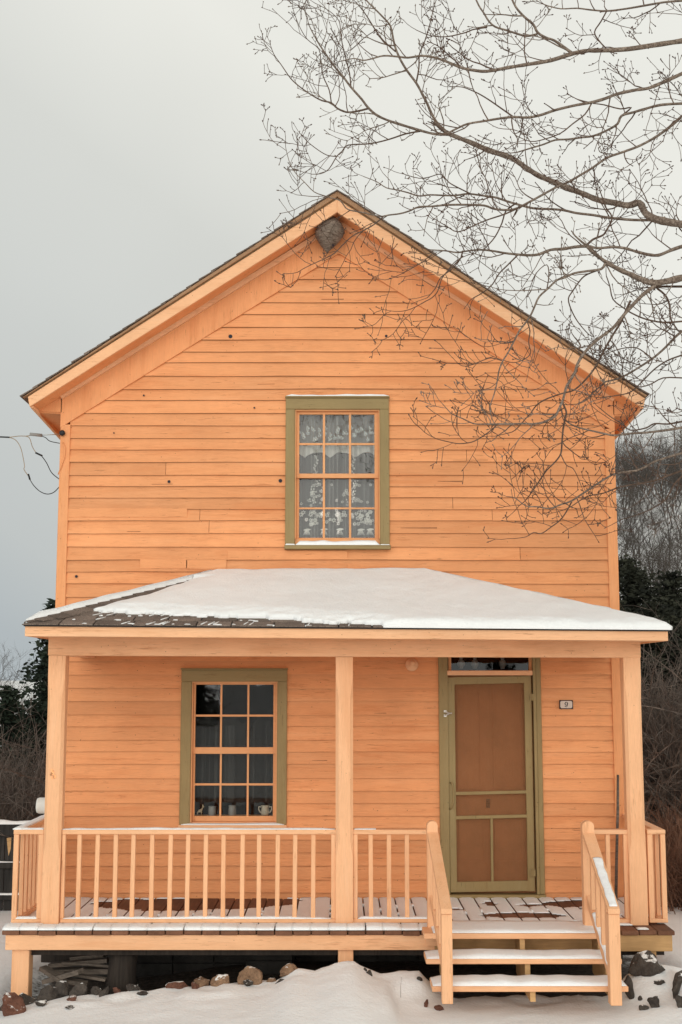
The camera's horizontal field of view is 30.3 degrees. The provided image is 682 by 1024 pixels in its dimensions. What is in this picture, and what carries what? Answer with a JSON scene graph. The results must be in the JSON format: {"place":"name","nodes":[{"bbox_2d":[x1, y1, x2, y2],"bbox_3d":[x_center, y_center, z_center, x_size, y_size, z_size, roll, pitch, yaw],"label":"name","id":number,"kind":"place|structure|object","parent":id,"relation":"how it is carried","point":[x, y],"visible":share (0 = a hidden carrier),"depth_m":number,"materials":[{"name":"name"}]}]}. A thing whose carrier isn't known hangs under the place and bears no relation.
{"place":"outdoors","nodes":[
{"label":"outdoors","id":0,"kind":"place"},
{"bbox_2d":[0,495,681,1023],"bbox_3d":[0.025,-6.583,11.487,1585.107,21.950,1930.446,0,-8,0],"label":"ground","id":1,"kind":"structure","parent":0,"point":[328,993],"depth_m":9.31,"materials":[{"name":"snow"}]},
{"bbox_2d":[1,992,25,1015],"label":"rock","id":2,"kind":"object","parent":1,"relation":"on","point":[13,1003],"visible":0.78,"depth_m":9.39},
{"bbox_2d":[0,643,26,688],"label":"bare tree","id":3,"kind":"object","parent":1,"relation":"on","point":[3,666],"visible":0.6,"depth_m":37.70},
{"bbox_2d":[0,820,30,910],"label":"board fence","id":4,"kind":"object","parent":1,"relation":"on","point":[6,852],"visible":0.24,"depth_m":14.48,"materials":[{"name":"brown wood"}]},
{"bbox_2d":[4,646,35,713],"bbox_3d":[-9.370,5.841,37.154,2.293,4.103,2.744,6,-10,-38],"label":"bare tree","id":5,"kind":"object","parent":1,"relation":"on","point":[19,675],"visible":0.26,"depth_m":36.75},
{"bbox_2d":[0,684,43,818],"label":"spruce tree","id":6,"kind":"object","parent":1,"relation":"on","point":[8,716],"visible":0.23,"depth_m":20.84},
{"bbox_2d":[0,778,43,860],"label":"bare shrub","id":7,"kind":"object","parent":1,"relation":"on","point":[17,808],"visible":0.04,"depth_m":15.84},
{"bbox_2d":[0,739,44,820],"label":"bare shrub","id":8,"kind":"object","parent":1,"relation":"on","point":[22,779],"visible":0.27,"depth_m":16.99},
{"bbox_2d":[0,702,45,820],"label":"bare shrub","id":9,"kind":"object","parent":1,"relation":"on","point":[21,767],"visible":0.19,"depth_m":16.89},
{"bbox_2d":[0,742,45,890],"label":"bare shrub","id":10,"kind":"object","parent":1,"relation":"on","point":[42,782],"visible":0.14,"depth_m":15.99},
{"bbox_2d":[0,732,45,819],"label":"bare shrub","id":11,"kind":"object","parent":1,"relation":"on","point":[14,779],"visible":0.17,"depth_m":17.33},
{"bbox_2d":[0,725,45,800],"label":"bare shrub","id":12,"kind":"object","parent":1,"relation":"on","point":[19,751],"visible":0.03,"depth_m":19.68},
{"bbox_2d":[0,742,45,819],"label":"bare shrub","id":13,"kind":"object","parent":1,"relation":"on","point":[17,787],"visible":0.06,"depth_m":17.27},
{"bbox_2d":[0,724,46,892],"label":"bare shrub","id":14,"kind":"object","parent":1,"relation":"on","point":[27,802],"visible":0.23,"depth_m":16.70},
{"bbox_2d":[0,706,46,819],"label":"bare shrub","id":15,"kind":"object","parent":1,"relation":"on","point":[28,763],"visible":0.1,"depth_m":17.66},
{"bbox_2d":[0,692,46,820],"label":"bare shrub","id":16,"kind":"object","parent":1,"relation":"on","point":[27,768],"visible":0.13,"depth_m":17.65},
{"bbox_2d":[0,682,47,815],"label":"bare shrub","id":17,"kind":"object","parent":1,"relation":"on","point":[23,746],"visible":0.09,"depth_m":19.85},
{"bbox_2d":[19,992,35,1004],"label":"rock","id":18,"kind":"object","parent":1,"relation":"on","point":[27,999],"visible":0.52,"depth_m":9.60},
{"bbox_2d":[17,598,54,784],"bbox_3d":[-5.293,3.763,22.303,3.133,4.480,3.051,0,-8,0],"label":"spruce tree","id":19,"kind":"object","parent":1,"relation":"on","point":[40,677],"visible":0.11,"depth_m":22.20,"materials":[{"name":"plant"}]},
{"bbox_2d":[36,985,59,1000],"bbox_3d":[-2.248,3.720,9.701,0.128,0.149,0.156,-5,-9,33],"label":"rock","id":20,"kind":"object","parent":1,"relation":"on","point":[48,992],"visible":0.83,"depth_m":9.67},
{"bbox_2d":[41,955,78,962],"bbox_3d":[-2.258,3.727,10.553,0.469,0.077,0.182,-2,-8,12],"label":"scrap board","id":21,"kind":"object","parent":1,"relation":"on","point":[50,958],"visible":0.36,"depth_m":10.49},
{"bbox_2d":[70,955,107,960],"bbox_3d":[-2.086,3.676,10.408,0.315,0.078,0.078,-3,-8,19],"label":"scrap board","id":22,"kind":"object","parent":21,"relation":"on","point":[80,957],"visible":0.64,"depth_m":10.37,"materials":[{"name":"grey wood"}]},
{"bbox_2d":[55,980,68,997],"bbox_3d":[-2.154,3.699,9.729,0.133,0.157,0.086,-7,-10,41],"label":"rock","id":23,"kind":"object","parent":1,"relation":"on","point":[62,986],"visible":0.9,"depth_m":9.70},
{"bbox_2d":[44,967,107,974],"bbox_3d":[-2.144,3.752,10.297,0.562,0.069,0.104,-1,-8,10],"label":"scrap board","id":24,"kind":"object","parent":1,"relation":"on","point":[92,970],"visible":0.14,"depth_m":10.26,"materials":[{"name":"grey wood"}]},
{"bbox_2d":[48,957,108,967],"bbox_3d":[-2.134,3.672,10.257,0.509,0.092,0.078,-2,-8,11],"label":"scrap board","id":25,"kind":"object","parent":24,"relation":"on","point":[93,961],"visible":0.79,"depth_m":10.24,"materials":[{"name":"grey wood"}]},
{"bbox_2d":[67,977,87,984],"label":"scrap board","id":26,"kind":"object","parent":1,"relation":"on","point":[73,981],"visible":0.57,"depth_m":9.96,"materials":[{"name":"grey wood"}]},
{"bbox_2d":[41,968,83,984],"bbox_3d":[-2.201,3.672,9.955,0.329,0.134,0.091,-2,-8,18],"label":"scrap board","id":27,"kind":"object","parent":26,"relation":"on","point":[66,975],"visible":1,"depth_m":9.91,"materials":[{"name":"grey wood"}]},
{"bbox_2d":[39,965,66,981],"bbox_3d":[-2.283,3.665,9.976,0.229,0.110,0.078,-4,-8,27],"label":"scrap board","id":28,"kind":"object","parent":27,"relation":"on","point":[48,971],"visible":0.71,"depth_m":9.97,"materials":[{"name":"grey wood"}]},
{"bbox_2d":[69,982,86,995],"bbox_3d":[-2.032,3.717,9.740,0.138,0.164,0.124,8,-7,1],"label":"rock","id":29,"kind":"object","parent":1,"relation":"on","point":[80,989],"visible":0.77,"depth_m":9.70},
{"bbox_2d":[106,955,136,994],"bbox_3d":[-1.759,3.709,10.081,0.258,0.435,0.248,0,-8,0],"label":"log post","id":30,"kind":"object","parent":1,"relation":"on","point":[121,974],"visible":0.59,"depth_m":9.99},
{"bbox_2d":[62,971,106,981],"bbox_3d":[-2.055,3.724,10.099,0.378,0.050,0.052,-2,-8,15],"label":"scrap board","id":31,"kind":"object","parent":30,"relation":"on","point":[93,977],"visible":0.86,"depth_m":10.07,"materials":[{"name":"grey wood"}]},
{"bbox_2d":[61,962,108,967],"bbox_3d":[-2.053,3.655,10.160,0.432,0.032,0.026,-2,-8,13],"label":"scrap board","id":32,"kind":"object","parent":31,"relation":"on","point":[83,964],"visible":0.93,"depth_m":10.15,"materials":[{"name":"grey wood"}]},
{"bbox_2d":[126,984,140,990],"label":"rock","id":33,"kind":"object","parent":1,"relation":"on","point":[131,987],"visible":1,"depth_m":9.65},
{"bbox_2d":[165,981,187,988],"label":"rock","id":34,"kind":"object","parent":1,"relation":"on","point":[178,984],"visible":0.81,"depth_m":9.63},
{"bbox_2d":[194,976,209,987],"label":"rock","id":35,"kind":"object","parent":1,"relation":"on","point":[200,981],"visible":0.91,"depth_m":9.69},
{"bbox_2d":[210,974,229,986],"bbox_3d":[-0.936,3.624,9.695,0.156,0.128,0.104,4,-8,-26],"label":"rock","id":36,"kind":"object","parent":1,"relation":"on","point":[217,980],"visible":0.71,"depth_m":9.66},
{"bbox_2d":[237,966,262,984],"bbox_3d":[-0.705,3.588,9.691,0.184,0.184,0.156,13,-10,-13],"label":"rock","id":37,"kind":"object","parent":1,"relation":"on","point":[254,974],"visible":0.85,"depth_m":9.64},
{"bbox_2d":[246,955,292,974],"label":"block pier","id":38,"kind":"structure","parent":1,"relation":"on","point":[268,964],"depth_m":10.84,"materials":[{"name":"concrete"}]},
{"bbox_2d":[280,963,297,976],"bbox_3d":[-0.406,3.522,9.674,0.146,0.110,0.118,-12,-4,-15],"label":"rock","id":39,"kind":"object","parent":1,"relation":"on","point":[287,969],"visible":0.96,"depth_m":9.63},
{"bbox_2d":[2,189,674,996],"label":"clapboard house","id":40,"kind":"structure","parent":1,"relation":"on","point":[182,419],"depth_m":11.60,"materials":[{"name":"paint"}]},
{"bbox_2d":[0,433,59,494],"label":"service cable","id":41,"kind":"object","parent":40,"relation":"attached to","point":[37,435],"visible":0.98,"depth_m":12.49,"materials":[{"name":"metal"}]},
{"bbox_2d":[36,798,44,813],"bbox_3d":[-2.767,2.796,11.987,0.262,0.320,0.200,0,-8,0],"label":"electricity meter","id":42,"kind":"object","parent":40,"relation":"attached to","point":[40,805],"visible":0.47,"depth_m":11.92,"materials":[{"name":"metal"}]},
{"bbox_2d":[178,668,287,827],"bbox_3d":[-0.980,2.170,11.608,0.984,1.448,0.335,0,-8,0],"label":"lower window","id":43,"kind":"structure","parent":40,"relation":"in","point":[190,677],"depth_m":11.53,"materials":[{"name":"green paint"}]},
{"bbox_2d":[258,805,271,815],"bbox_3d":[-0.699,2.749,11.594,0.100,0.092,0.092,-7,-10,41],"label":"vase","id":44,"kind":"object","parent":40,"relation":"on","point":[265,811],"visible":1,"depth_m":11.57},
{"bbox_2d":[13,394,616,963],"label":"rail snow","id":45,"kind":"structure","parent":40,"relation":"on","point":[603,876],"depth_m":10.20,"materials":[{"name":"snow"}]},
{"bbox_2d":[315,216,344,252],"bbox_3d":[-0.105,-2.644,11.977,0.286,0.365,0.265,0,-8,0],"label":"wasp nest","id":46,"kind":"object","parent":40,"relation":"hanging from","point":[324,243],"visible":0.89,"depth_m":11.90,"materials":[{"name":"paper"}]},
{"bbox_2d":[299,425,373,535],"bbox_3d":[-0.027,-0.365,11.946,0.804,1.255,0.090,0,-8,0],"label":"lace curtain","id":47,"kind":"object","parent":40,"relation":"hanging from","point":[330,450],"visible":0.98,"depth_m":11.95,"materials":[{"name":"white fabric"}]},
{"bbox_2d":[284,396,390,549],"bbox_3d":[-0.033,-0.365,11.868,0.990,1.455,0.205,0,-8,0],"label":"upper window","id":48,"kind":"structure","parent":40,"relation":"in","point":[378,406],"depth_m":11.86,"materials":[{"name":"green paint"}]},
{"bbox_2d":[29,897,648,926],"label":"porch floor snow","id":49,"kind":"structure","parent":40,"relation":"on","point":[472,910],"depth_m":10.71,"materials":[{"name":"snow"}]},
{"bbox_2d":[26,568,672,629],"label":"porch roof snow","id":50,"kind":"structure","parent":40,"relation":"on","point":[406,598],"depth_m":10.38,"materials":[{"name":"snow"}]},
{"bbox_2d":[405,658,417,670],"bbox_3d":[0.652,1.401,11.550,0.120,0.120,0.108,0,-8,0],"label":"porch light","id":51,"kind":"object","parent":40,"relation":"attached to","point":[411,664],"visible":1,"depth_m":11.56,"materials":[{"name":"paint"}]},
{"bbox_2d":[438,657,545,898],"bbox_3d":[1.365,2.330,11.502,0.949,2.309,0.173,0,-8,0],"label":"front door","id":52,"kind":"structure","parent":40,"relation":"in","point":[491,765],"depth_m":11.47,"materials":[{"name":"green paint"}]},
{"bbox_2d":[422,820,627,1005],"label":"front steps","id":53,"kind":"structure","parent":40,"relation":"attached to","point":[439,911],"depth_m":9.30,"materials":[{"name":"paint"}]},
{"bbox_2d":[2,920,648,985],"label":"step snow","id":54,"kind":"structure","parent":53,"relation":"on","point":[505,926],"depth_m":9.68,"materials":[{"name":"snow"}]},
{"bbox_2d":[559,700,572,708],"bbox_3d":[2.064,1.765,11.540,0.123,0.079,0.020,0,-8,0],"label":"house number","id":55,"kind":"object","parent":40,"relation":"attached to","point":[565,704],"visible":1,"depth_m":11.53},
{"bbox_2d":[615,775,618,901],"bbox_3d":[2.460,2.905,11.214,0.027,1.094,0.244,-4,-8,25],"label":"leaning stick","id":56,"kind":"object","parent":40,"relation":"on","point":[616,846],"visible":0.84,"depth_m":11.20,"materials":[{"name":"brown wood"}]},
{"bbox_2d":[246,0,681,542],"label":"bare maple tree","id":57,"kind":"object","parent":1,"relation":"on","point":[651,217],"visible":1,"depth_m":9.12,"materials":[{"name":"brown plant"}]},
{"bbox_2d":[623,975,634,998],"bbox_3d":[2.141,3.550,9.361,0.078,0.199,0.058,-4,-8,9],"label":"rock","id":58,"kind":"object","parent":1,"relation":"on","point":[628,982],"visible":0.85,"depth_m":9.35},
{"bbox_2d":[617,493,644,553],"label":"bare tree","id":59,"kind":"object","parent":1,"relation":"on","point":[624,523],"visible":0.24,"depth_m":79.54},
{"bbox_2d":[616,459,648,537],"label":"bare tree","id":60,"kind":"object","parent":1,"relation":"on","point":[632,489],"visible":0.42,"depth_m":95.94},
{"bbox_2d":[617,445,651,521],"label":"bare tree","id":61,"kind":"object","parent":1,"relation":"on","point":[634,479],"visible":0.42,"depth_m":96.54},
{"bbox_2d":[617,496,660,558],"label":"bare tree","id":62,"kind":"object","parent":1,"relation":"on","point":[621,535],"visible":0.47,"depth_m":75.50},
{"bbox_2d":[618,500,663,569],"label":"bare tree","id":63,"kind":"object","parent":1,"relation":"on","point":[640,536],"visible":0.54,"depth_m":75.10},
{"bbox_2d":[622,464,665,520],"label":"bare tree","id":64,"kind":"object","parent":1,"relation":"on","point":[648,488],"visible":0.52,"depth_m":99.26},
{"bbox_2d":[618,554,670,621],"bbox_3d":[6.309,3.444,26.503,5.185,5.123,4.805,7,-10,-43],"label":"cedar tree","id":65,"kind":"object","parent":1,"relation":"on","point":[634,583],"visible":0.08,"depth_m":26.48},
{"bbox_2d":[619,429,670,525],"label":"bare tree","id":66,"kind":"object","parent":1,"relation":"on","point":[636,465],"visible":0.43,"depth_m":100.10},
{"bbox_2d":[617,480,673,555],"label":"bare tree","id":67,"kind":"object","parent":1,"relation":"on","point":[642,521],"visible":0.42,"depth_m":76.84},
{"bbox_2d":[618,488,673,572],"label":"bare tree","id":68,"kind":"object","parent":1,"relation":"on","point":[637,534],"visible":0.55,"depth_m":74.59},
{"bbox_2d":[628,950,664,976],"bbox_3d":[2.323,3.454,9.607,0.280,0.195,0.170,-10,-9,6],"label":"rock","id":69,"kind":"object","parent":1,"relation":"on","point":[644,963],"visible":1,"depth_m":9.57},
{"bbox_2d":[618,523,676,568],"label":"bare tree","id":70,"kind":"object","parent":1,"relation":"on","point":[634,550],"visible":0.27,"depth_m":63.99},
{"bbox_2d":[627,439,669,516],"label":"bare tree","id":71,"kind":"object","parent":1,"relation":"on","point":[652,475],"visible":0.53,"depth_m":99.86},
{"bbox_2d":[617,473,680,551],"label":"bare tree","id":72,"kind":"object","parent":1,"relation":"on","point":[639,507],"visible":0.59,"depth_m":80.77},
{"bbox_2d":[618,519,680,582],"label":"bare tree","id":73,"kind":"object","parent":1,"relation":"on","point":[653,550],"visible":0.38,"depth_m":70.73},
{"bbox_2d":[620,534,679,586],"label":"bare tree","id":74,"kind":"object","parent":1,"relation":"on","point":[653,553],"visible":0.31,"depth_m":70.70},
{"bbox_2d":[620,522,681,593],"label":"bare tree","id":75,"kind":"object","parent":1,"relation":"on","point":[667,567],"visible":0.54,"depth_m":64.62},
{"bbox_2d":[621,605,681,827],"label":"bare shrub","id":76,"kind":"object","parent":1,"relation":"on","point":[651,784],"visible":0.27,"depth_m":17.87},
{"bbox_2d":[623,603,680,806],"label":"bare shrub","id":77,"kind":"object","parent":1,"relation":"on","point":[656,682],"visible":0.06,"depth_m":20.22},
{"bbox_2d":[647,996,659,1007],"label":"rock","id":78,"kind":"object","parent":1,"relation":"on","point":[653,1002],"visible":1,"depth_m":9.09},
{"bbox_2d":[626,511,681,572],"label":"bare tree","id":79,"kind":"object","parent":1,"relation":"on","point":[648,544],"visible":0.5,"depth_m":73.95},
{"bbox_2d":[630,519,678,595],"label":"bare tree","id":80,"kind":"object","parent":1,"relation":"on","point":[660,545],"visible":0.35,"depth_m":72.50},
{"bbox_2d":[628,596,681,734],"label":"cedar tree","id":81,"kind":"object","parent":1,"relation":"on","point":[660,612],"visible":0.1,"depth_m":23.91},
{"bbox_2d":[631,431,681,528],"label":"bare tree","id":82,"kind":"object","parent":1,"relation":"on","point":[668,470],"visible":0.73,"depth_m":97.31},
{"bbox_2d":[635,429,678,503],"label":"bare tree","id":83,"kind":"object","parent":1,"relation":"on","point":[661,448],"visible":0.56,"depth_m":108.17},
{"bbox_2d":[633,483,681,586],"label":"bare tree","id":84,"kind":"object","parent":1,"relation":"on","point":[675,548],"visible":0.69,"depth_m":65.41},
{"bbox_2d":[637,570,681,685],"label":"cedar tree","id":85,"kind":"object","parent":1,"relation":"on","point":[670,593],"visible":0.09,"depth_m":25.48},
{"bbox_2d":[639,467,681,538],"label":"bare tree","id":86,"kind":"object","parent":1,"relation":"on","point":[661,507],"visible":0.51,"depth_m":84.30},
{"bbox_2d":[640,600,681,714],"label":"bare shrub","id":87,"kind":"object","parent":1,"relation":"on","point":[665,659],"visible":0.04,"depth_m":21.68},
{"bbox_2d":[641,702,680,818],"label":"bare shrub","id":88,"kind":"object","parent":1,"relation":"on","point":[650,779],"visible":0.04,"depth_m":18.55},
{"bbox_2d":[640,518,681,577],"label":"bare tree","id":89,"kind":"object","parent":1,"relation":"on","point":[664,546],"visible":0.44,"depth_m":74.27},
{"bbox_2d":[641,670,680,816],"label":"bare shrub","id":90,"kind":"object","parent":1,"relation":"on","point":[664,707],"visible":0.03,"depth_m":19.74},
{"bbox_2d":[641,653,681,824],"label":"bare shrub","id":91,"kind":"object","parent":1,"relation":"on","point":[679,747],"visible":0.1,"depth_m":18.02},
{"bbox_2d":[641,676,681,818],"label":"bare shrub","id":92,"kind":"object","parent":1,"relation":"on","point":[647,791],"visible":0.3,"depth_m":18.36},
{"bbox_2d":[641,642,681,830],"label":"bare shrub","id":93,"kind":"object","parent":1,"relation":"on","point":[664,704],"visible":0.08,"depth_m":19.38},
{"bbox_2d":[641,699,681,814],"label":"bare shrub","id":94,"kind":"object","parent":1,"relation":"on","point":[662,744],"visible":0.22,"depth_m":18.22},
{"bbox_2d":[641,674,681,821],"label":"bare shrub","id":95,"kind":"object","parent":1,"relation":"on","point":[663,741],"visible":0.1,"depth_m":18.46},
{"bbox_2d":[641,676,681,824],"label":"bare shrub","id":96,"kind":"object","parent":1,"relation":"on","point":[663,734],"visible":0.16,"depth_m":18.64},
{"bbox_2d":[641,651,681,817],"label":"bare shrub","id":97,"kind":"object","parent":1,"relation":"on","point":[654,698],"visible":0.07,"depth_m":19.96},
{"bbox_2d":[641,661,681,801],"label":"bare shrub","id":98,"kind":"object","parent":1,"relation":"on","point":[666,706],"visible":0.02,"depth_m":18.96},
{"bbox_2d":[641,679,681,824],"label":"bare shrub","id":99,"kind":"object","parent":1,"relation":"on","point":[667,734],"visible":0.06,"depth_m":19.09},
{"bbox_2d":[642,677,681,823],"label":"bare shrub","id":100,"kind":"object","parent":1,"relation":"on","point":[657,729],"visible":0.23,"depth_m":18.19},
{"bbox_2d":[643,739,680,829],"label":"bare shrub","id":101,"kind":"object","parent":1,"relation":"on","point":[660,797],"visible":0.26,"depth_m":17.96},
{"bbox_2d":[642,680,681,819],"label":"bare shrub","id":102,"kind":"object","parent":1,"relation":"on","point":[658,718],"visible":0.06,"depth_m":18.79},
{"bbox_2d":[642,629,681,746],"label":"bare shrub","id":103,"kind":"object","parent":1,"relation":"on","point":[673,671],"visible":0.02,"depth_m":21.91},
{"bbox_2d":[642,721,681,825],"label":"bare shrub","id":104,"kind":"object","parent":1,"relation":"on","point":[668,794],"visible":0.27,"depth_m":17.96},
{"bbox_2d":[643,668,681,811],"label":"bare shrub","id":105,"kind":"object","parent":1,"relation":"on","point":[665,753],"visible":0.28,"depth_m":17.82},
{"bbox_2d":[644,790,681,912],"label":"russet shrub","id":106,"kind":"object","parent":1,"relation":"on","point":[672,853],"visible":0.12,"depth_m":13.28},
{"bbox_2d":[645,795,681,887],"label":"russet shrub","id":107,"kind":"object","parent":1,"relation":"on","point":[671,838],"visible":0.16,"depth_m":13.72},
{"bbox_2d":[645,795,681,846],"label":"russet shrub","id":108,"kind":"object","parent":1,"relation":"on","point":[662,820],"visible":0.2,"depth_m":14.42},
{"bbox_2d":[645,809,681,908],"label":"russet shrub","id":109,"kind":"object","parent":1,"relation":"on","point":[672,850],"visible":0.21,"depth_m":13.52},
{"bbox_2d":[646,783,681,901],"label":"russet shrub","id":110,"kind":"object","parent":1,"relation":"on","point":[678,837],"visible":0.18,"depth_m":13.27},
{"bbox_2d":[650,465,681,534],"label":"bare tree","id":111,"kind":"object","parent":1,"relation":"on","point":[672,495],"visible":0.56,"depth_m":93.15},
{"bbox_2d":[651,804,681,906],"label":"russet shrub","id":112,"kind":"object","parent":1,"relation":"on","point":[673,866],"visible":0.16,"depth_m":13.22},
{"bbox_2d":[652,487,681,570],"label":"bare tree","id":113,"kind":"object","parent":1,"relation":"on","point":[673,528],"visible":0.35,"depth_m":75.85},
{"bbox_2d":[657,815,681,913],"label":"russet shrub","id":114,"kind":"object","parent":1,"relation":"on","point":[672,893],"visible":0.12,"depth_m":13.11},
{"bbox_2d":[659,808,681,909],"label":"russet shrub","id":115,"kind":"object","parent":1,"relation":"on","point":[675,873],"visible":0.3,"depth_m":13.16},
{"bbox_2d":[672,970,681,998],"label":"rock","id":116,"kind":"object","parent":1,"relation":"on","point":[677,983],"visible":0.91,"depth_m":9.19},
{"bbox_2d":[0,0,681,680],"label":"sky","id":117,"kind":"structure","parent":0,"point":[134,163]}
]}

